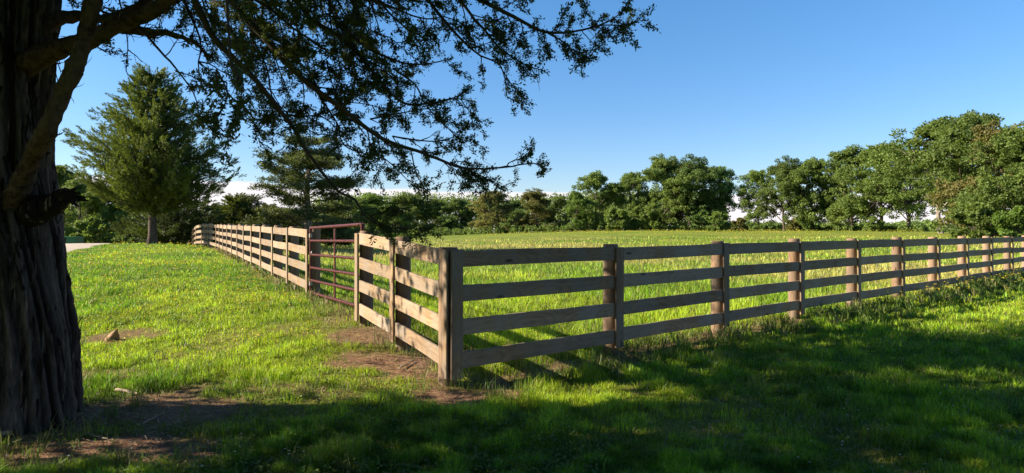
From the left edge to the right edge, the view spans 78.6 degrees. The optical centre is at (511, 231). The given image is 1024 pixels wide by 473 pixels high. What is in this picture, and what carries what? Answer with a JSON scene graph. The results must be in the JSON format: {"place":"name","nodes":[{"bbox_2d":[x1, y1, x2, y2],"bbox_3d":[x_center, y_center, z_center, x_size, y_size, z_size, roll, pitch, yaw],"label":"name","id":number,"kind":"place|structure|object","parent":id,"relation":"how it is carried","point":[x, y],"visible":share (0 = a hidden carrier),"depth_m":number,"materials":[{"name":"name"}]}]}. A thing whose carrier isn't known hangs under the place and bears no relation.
{"place":"outdoors","nodes":[
{"label":"outdoors","id":0,"kind":"place"},
{"bbox_2d":[66,243,111,251],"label":"gravel road","id":1,"kind":"structure","parent":0,"point":[71,246],"depth_m":36.48,"materials":[{"name":"beige gravel"}]},
{"bbox_2d":[0,234,1023,472],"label":"grass","id":2,"kind":"structure","parent":0,"point":[880,397],"depth_m":6.34,"materials":[{"name":"green plant"}]},
{"bbox_2d":[0,230,1023,472],"bbox_3d":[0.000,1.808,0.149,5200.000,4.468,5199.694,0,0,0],"label":"ground","id":3,"kind":"structure","parent":0,"point":[434,392],"depth_m":7.15,"materials":[{"name":"green plant"}]},
{"bbox_2d":[0,430,10,436],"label":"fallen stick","id":4,"kind":"object","parent":3,"relation":"on","point":[6,432],"visible":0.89,"depth_m":4.63,"materials":[{"name":"grey wood"}]},
{"bbox_2d":[56,165,90,224],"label":"oak tree","id":5,"kind":"object","parent":3,"relation":"on","point":[63,177],"visible":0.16,"depth_m":65.47,"materials":[{"name":"green plant"}]},
{"bbox_2d":[65,237,83,243],"bbox_3d":[-35.934,0.982,50.581,1.900,1.200,1.330,0,0,-7],"label":"metal container","id":6,"kind":"object","parent":3,"relation":"on","point":[74,240],"visible":0.22,"depth_m":50.14,"materials":[{"name":"green metal"}]},
{"bbox_2d":[69,217,111,242],"bbox_3d":[-37.483,0.038,55.892,3.288,2.932,2.612,0,0,-18],"label":"bush","id":7,"kind":"object","parent":3,"relation":"on","point":[94,226],"visible":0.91,"depth_m":55.63,"materials":[{"name":"green plant"}]},
{"bbox_2d":[62,177,124,240],"bbox_3d":[-42.856,-1.973,62.208,7.854,7.040,5.592,0,0,-30],"label":"oak tree","id":8,"kind":"object","parent":3,"relation":"on","point":[91,198],"visible":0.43,"depth_m":61.56,"materials":[{"name":"green plant"}]},
{"bbox_2d":[85,431,108,438],"bbox_3d":[-3.091,1.506,4.646,0.286,0.031,0.027,0,0,28],"label":"fallen stick","id":9,"kind":"object","parent":3,"relation":"on","point":[94,435],"visible":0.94,"depth_m":4.64,"materials":[{"name":"grey wood"}]},
{"bbox_2d":[74,186,130,243],"bbox_3d":[-41.984,-1.592,63.900,6.020,6.480,5.313,0,0,29],"label":"oak tree","id":10,"kind":"object","parent":3,"relation":"on","point":[108,217],"visible":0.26,"depth_m":63.17,"materials":[{"name":"green plant"}]},
{"bbox_2d":[105,329,119,340],"bbox_3d":[-5.465,1.423,8.565,0.191,0.204,0.147,0,0,-23],"label":"rock","id":11,"kind":"object","parent":3,"relation":"on","point":[114,334],"visible":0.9,"depth_m":8.53,"materials":[{"name":"brown stone"}]},
{"bbox_2d":[115,388,137,394],"bbox_3d":[-3.600,1.494,5.867,0.383,0.043,0.074,0,0,34],"label":"fallen stick","id":12,"kind":"object","parent":3,"relation":"on","point":[120,389],"visible":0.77,"depth_m":5.87,"materials":[{"name":"beige wood"}]},
{"bbox_2d":[111,211,146,242],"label":"oak tree","id":13,"kind":"object","parent":3,"relation":"on","point":[123,226],"visible":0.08,"depth_m":68.36,"materials":[{"name":"green plant"}]},
{"bbox_2d":[121,228,143,243],"bbox_3d":[-36.435,0.533,60.110,1.860,2.088,2.342,0,0,-3],"label":"bush","id":14,"kind":"object","parent":3,"relation":"on","point":[130,239],"visible":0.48,"depth_m":59.66,"materials":[{"name":"green plant"}]},
{"bbox_2d":[59,62,245,243],"bbox_3d":[-22.002,-4.600,38.224,9.925,11.202,9.538,0,0,19],"label":"cedar tree","id":15,"kind":"object","parent":3,"relation":"on","point":[151,167],"visible":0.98,"depth_m":36.56,"materials":[{"name":"green plant"}]},
{"bbox_2d":[143,409,171,423],"bbox_3d":[-2.892,1.495,5.084,0.056,0.033,0.321,0,0,11],"label":"fallen stick","id":16,"kind":"object","parent":3,"relation":"on","point":[154,417],"visible":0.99,"depth_m":5.07,"materials":[{"name":"grey wood"}]},
{"bbox_2d":[109,178,227,243],"bbox_3d":[-25.308,-2.317,46.350,7.930,7.919,8.429,0,0,-25],"label":"cedar tree","id":17,"kind":"object","parent":3,"relation":"on","point":[173,232],"visible":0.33,"depth_m":45.46,"materials":[{"name":"green plant"}]},
{"bbox_2d":[136,201,224,244],"bbox_3d":[-28.302,-0.447,56.217,9.578,5.168,9.012,0,0,-26],"label":"cedar tree","id":18,"kind":"object","parent":3,"relation":"on","point":[199,208],"visible":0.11,"depth_m":54.87,"materials":[{"name":"green plant"}]},
{"bbox_2d":[64,204,327,243],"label":"woods","id":19,"kind":"object","parent":3,"relation":"on","point":[77,213],"visible":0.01,"depth_m":91.65,"materials":[{"name":"green plant"}]},
{"bbox_2d":[68,241,326,346],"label":"yellow wildflowers","id":20,"kind":"object","parent":3,"relation":"on","point":[167,281],"visible":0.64,"depth_m":15.04,"materials":[{"name":"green plant"}]},
{"bbox_2d":[200,192,256,245],"bbox_3d":[-22.345,-0.564,49.931,5.310,5.384,5.786,0,0,43],"label":"tree","id":21,"kind":"object","parent":3,"relation":"on","point":[237,203],"visible":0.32,"depth_m":49.22,"materials":[{"name":"green plant"}]},
{"bbox_2d":[214,193,262,244],"bbox_3d":[-22.067,-0.571,51.929,5.786,5.384,5.310,0,0,-40],"label":"cedar tree","id":22,"kind":"object","parent":3,"relation":"on","point":[252,198],"visible":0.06,"depth_m":51.45,"materials":[{"name":"green plant"}]},
{"bbox_2d":[187,223,320,297],"bbox_3d":[-14.530,1.044,31.160,0.832,3.154,43.113,0,0,-30],"label":"plank fence","id":23,"kind":"object","parent":3,"relation":"on","point":[230,238],"visible":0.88,"depth_m":16.97,"materials":[{"name":"brown wood"}]},
{"bbox_2d":[309,223,364,306],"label":"farm gate","id":24,"kind":"structure","parent":23,"relation":"attached to","point":[335,256],"depth_m":10.98,"materials":[{"name":"red metal"}]},
{"bbox_2d":[244,202,291,245],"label":"cedar tree","id":25,"kind":"object","parent":3,"relation":"on","point":[264,204],"visible":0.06,"depth_m":49.94,"materials":[{"name":"green plant"}]},
{"bbox_2d":[283,206,302,244],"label":"cedar tree","id":26,"kind":"object","parent":3,"relation":"on","point":[300,242],"visible":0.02,"depth_m":53.77,"materials":[{"name":"green plant"}]},
{"bbox_2d":[235,132,382,246],"bbox_3d":[-13.821,-2.812,43.718,9.761,8.569,9.428,0,0,33],"label":"pine tree","id":27,"kind":"object","parent":3,"relation":"on","point":[297,177],"visible":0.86,"depth_m":42.82,"materials":[{"name":"green plant"}]},
{"bbox_2d":[0,0,660,438],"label":"cedar tree","id":28,"kind":"object","parent":3,"relation":"on","point":[40,360],"visible":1,"depth_m":4.82,"materials":[{"name":"green plant"}]},
{"bbox_2d":[320,211,356,246],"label":"cedar tree","id":29,"kind":"object","parent":3,"relation":"on","point":[343,244],"visible":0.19,"depth_m":52.35,"materials":[{"name":"green plant"}]},
{"bbox_2d":[340,197,374,229],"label":"oak tree","id":30,"kind":"object","parent":3,"relation":"on","point":[361,202],"visible":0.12,"depth_m":189.16,"materials":[{"name":"green plant"}]},
{"bbox_2d":[353,192,393,229],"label":"young tree","id":31,"kind":"object","parent":3,"relation":"on","point":[373,200],"visible":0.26,"depth_m":198.54,"materials":[{"name":"green plant"}]},
{"bbox_2d":[375,204,409,236],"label":"young tree","id":32,"kind":"object","parent":3,"relation":"on","point":[397,220],"visible":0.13,"depth_m":173.87,"materials":[{"name":"green plant"}]},
{"bbox_2d":[354,231,447,379],"bbox_3d":[-1.377,0.876,7.785,0.271,1.786,3.548,0,0,-29],"label":"plank fence","id":33,"kind":"object","parent":3,"relation":"on","point":[403,310],"visible":0.85,"depth_m":7.71,"materials":[{"name":"brown wood"}]},
{"bbox_2d":[389,191,434,229],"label":"oak tree","id":34,"kind":"object","parent":3,"relation":"on","point":[420,207],"visible":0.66,"depth_m":203.88,"materials":[{"name":"green plant"}]},
{"bbox_2d":[417,199,459,231],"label":"oak tree","id":35,"kind":"object","parent":3,"relation":"on","point":[440,204],"visible":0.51,"depth_m":207.56,"materials":[{"name":"green plant"}]},
{"bbox_2d":[437,197,481,234],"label":"oak tree","id":36,"kind":"object","parent":3,"relation":"on","point":[468,215],"visible":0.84,"depth_m":204.05,"materials":[{"name":"green plant"}]},
{"bbox_2d":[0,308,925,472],"bbox_3d":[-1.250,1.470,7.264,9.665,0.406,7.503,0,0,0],"label":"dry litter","id":37,"kind":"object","parent":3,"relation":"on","point":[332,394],"visible":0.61,"depth_m":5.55,"materials":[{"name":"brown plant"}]},
{"bbox_2d":[465,191,515,233],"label":"oak tree","id":38,"kind":"object","parent":3,"relation":"on","point":[484,211],"visible":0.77,"depth_m":182.42,"materials":[{"name":"green plant"}]},
{"bbox_2d":[1,270,1023,472],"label":"clover","id":39,"kind":"object","parent":3,"relation":"on","point":[260,468],"visible":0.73,"depth_m":4.88,"materials":[{"name":"green plant"}]},
{"bbox_2d":[501,199,528,232],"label":"oak tree","id":40,"kind":"object","parent":3,"relation":"on","point":[517,211],"visible":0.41,"depth_m":198.53,"materials":[{"name":"green plant"}]},
{"bbox_2d":[310,188,730,235],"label":"distant woods","id":41,"kind":"object","parent":3,"relation":"on","point":[470,196],"visible":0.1,"depth_m":247.84,"materials":[{"name":"green plant"}]},
{"bbox_2d":[508,187,560,230],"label":"oak tree","id":42,"kind":"object","parent":3,"relation":"on","point":[535,203],"visible":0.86,"depth_m":179.47,"materials":[{"name":"green plant"}]},
{"bbox_2d":[542,194,577,225],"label":"oak tree","id":43,"kind":"object","parent":3,"relation":"on","point":[560,201],"visible":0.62,"depth_m":183.79,"materials":[{"name":"green plant"}]},
{"bbox_2d":[563,190,587,230],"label":"young tree","id":44,"kind":"object","parent":3,"relation":"on","point":[573,197],"visible":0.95,"depth_m":171.24,"materials":[{"name":"green plant"}]},
{"bbox_2d":[567,170,625,228],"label":"oak tree","id":45,"kind":"object","parent":3,"relation":"on","point":[595,181],"visible":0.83,"depth_m":176.66,"materials":[{"name":"green plant"}]},
{"bbox_2d":[604,206,628,230],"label":"bush","id":46,"kind":"object","parent":3,"relation":"on","point":[614,214],"visible":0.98,"depth_m":164.29,"materials":[{"name":"green plant"}]},
{"bbox_2d":[610,172,651,226],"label":"oak tree","id":47,"kind":"object","parent":3,"relation":"on","point":[629,181],"visible":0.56,"depth_m":177.43,"materials":[{"name":"green plant"}]},
{"bbox_2d":[630,202,663,230],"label":"bush","id":48,"kind":"object","parent":3,"relation":"on","point":[652,214],"visible":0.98,"depth_m":163.56,"materials":[{"name":"green plant"}]},
{"bbox_2d":[631,153,696,225],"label":"oak tree","id":49,"kind":"object","parent":3,"relation":"on","point":[661,173],"visible":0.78,"depth_m":166.89,"materials":[{"name":"green plant"}]},
{"bbox_2d":[350,221,1020,236],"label":"undergrowth","id":50,"kind":"object","parent":3,"relation":"on","point":[599,227],"visible":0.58,"depth_m":168.27,"materials":[{"name":"green plant"}]},
{"bbox_2d":[649,153,724,230],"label":"oak tree","id":51,"kind":"object","parent":3,"relation":"on","point":[695,171],"visible":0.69,"depth_m":164.66,"materials":[{"name":"green plant"}]},
{"bbox_2d":[687,210,711,230],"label":"bush","id":52,"kind":"object","parent":3,"relation":"on","point":[694,219],"visible":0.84,"depth_m":158.90,"materials":[{"name":"green plant"}]},
{"bbox_2d":[692,165,739,224],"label":"oak tree","id":53,"kind":"object","parent":3,"relation":"on","point":[724,189],"visible":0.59,"depth_m":168.23,"materials":[{"name":"green plant"}]},
{"bbox_2d":[704,211,730,230],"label":"bush","id":54,"kind":"object","parent":3,"relation":"on","point":[715,217],"visible":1,"depth_m":139.54,"materials":[{"name":"green plant"}]},
{"bbox_2d":[438,235,1023,386],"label":"plank fence","id":55,"kind":"object","parent":3,"relation":"on","point":[612,282],"visible":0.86,"depth_m":8.44,"materials":[{"name":"brown wood"}]},
{"bbox_2d":[730,217,747,230],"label":"bush","id":56,"kind":"object","parent":3,"relation":"on","point":[739,223],"visible":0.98,"depth_m":149.65,"materials":[{"name":"green plant"}]},
{"bbox_2d":[484,229,1019,291],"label":"meadow flowers","id":57,"kind":"object","parent":3,"relation":"on","point":[695,232],"visible":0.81,"depth_m":121.48,"materials":[{"name":"green plant"}]},
{"bbox_2d":[733,169,780,230],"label":"oak tree","id":58,"kind":"object","parent":3,"relation":"on","point":[753,177],"visible":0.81,"depth_m":159.69,"materials":[{"name":"green plant"}]},
{"bbox_2d":[747,155,816,230],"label":"oak tree","id":59,"kind":"object","parent":3,"relation":"on","point":[781,172],"visible":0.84,"depth_m":151.30,"materials":[{"name":"green plant"}]},
{"bbox_2d":[785,218,799,230],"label":"bush","id":60,"kind":"object","parent":3,"relation":"on","point":[794,224],"visible":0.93,"depth_m":149.54,"materials":[{"name":"green plant"}]},
{"bbox_2d":[781,156,838,230],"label":"oak tree","id":61,"kind":"object","parent":3,"relation":"on","point":[815,164],"visible":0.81,"depth_m":147.21,"materials":[{"name":"green plant"}]},
{"bbox_2d":[813,183,854,222],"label":"oak tree","id":62,"kind":"object","parent":3,"relation":"on","point":[834,198],"visible":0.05,"depth_m":155.51,"materials":[{"name":"green plant"}]},
{"bbox_2d":[727,219,957,231],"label":"bushes","id":63,"kind":"object","parent":3,"relation":"on","point":[926,223],"visible":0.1,"depth_m":426.88,"materials":[{"name":"green plant"}]},
{"bbox_2d":[816,144,886,230],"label":"oak tree","id":64,"kind":"object","parent":3,"relation":"on","point":[849,156],"visible":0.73,"depth_m":140.08,"materials":[{"name":"green plant"}]},
{"bbox_2d":[866,216,885,230],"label":"bush","id":65,"kind":"object","parent":3,"relation":"on","point":[871,225],"visible":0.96,"depth_m":129.21,"materials":[{"name":"green plant"}]},
{"bbox_2d":[839,143,913,230],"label":"oak tree","id":66,"kind":"object","parent":3,"relation":"on","point":[874,156],"visible":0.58,"depth_m":130.20,"materials":[{"name":"green plant"}]},
{"bbox_2d":[866,148,941,230],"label":"oak tree","id":67,"kind":"object","parent":3,"relation":"on","point":[907,206],"visible":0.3,"depth_m":126.68,"materials":[{"name":"green plant"}]},
{"bbox_2d":[877,115,987,232],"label":"oak tree","id":68,"kind":"object","parent":3,"relation":"on","point":[923,132],"visible":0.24,"depth_m":105.98,"materials":[{"name":"green plant"}]},
{"bbox_2d":[902,109,1006,232],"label":"oak tree","id":69,"kind":"object","parent":3,"relation":"on","point":[954,134],"visible":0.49,"depth_m":93.36,"materials":[{"name":"green plant"}]},
{"bbox_2d":[910,267,1023,293],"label":"fence wildflowers","id":70,"kind":"object","parent":3,"relation":"on","point":[978,280],"visible":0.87,"depth_m":15.93,"materials":[{"name":"green plant"}]},
{"bbox_2d":[946,201,997,237],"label":"bush","id":71,"kind":"object","parent":3,"relation":"on","point":[972,215],"visible":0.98,"depth_m":73.59,"materials":[{"name":"green plant"}]},
{"bbox_2d":[927,119,1023,236],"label":"oak tree","id":72,"kind":"object","parent":3,"relation":"on","point":[980,134],"visible":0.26,"depth_m":85.08,"materials":[{"name":"green plant"}]},
{"bbox_2d":[952,121,1023,230],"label":"oak tree","id":73,"kind":"object","parent":3,"relation":"on","point":[993,191],"visible":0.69,"depth_m":77.33,"materials":[{"name":"green plant"}]},
{"bbox_2d":[990,205,1023,236],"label":"bush","id":74,"kind":"object","parent":3,"relation":"on","point":[1014,216],"visible":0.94,"depth_m":69.36,"materials":[{"name":"green plant"}]},
{"bbox_2d":[55,0,1023,232],"label":"sky","id":75,"kind":"structure","parent":0,"point":[743,86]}
]}

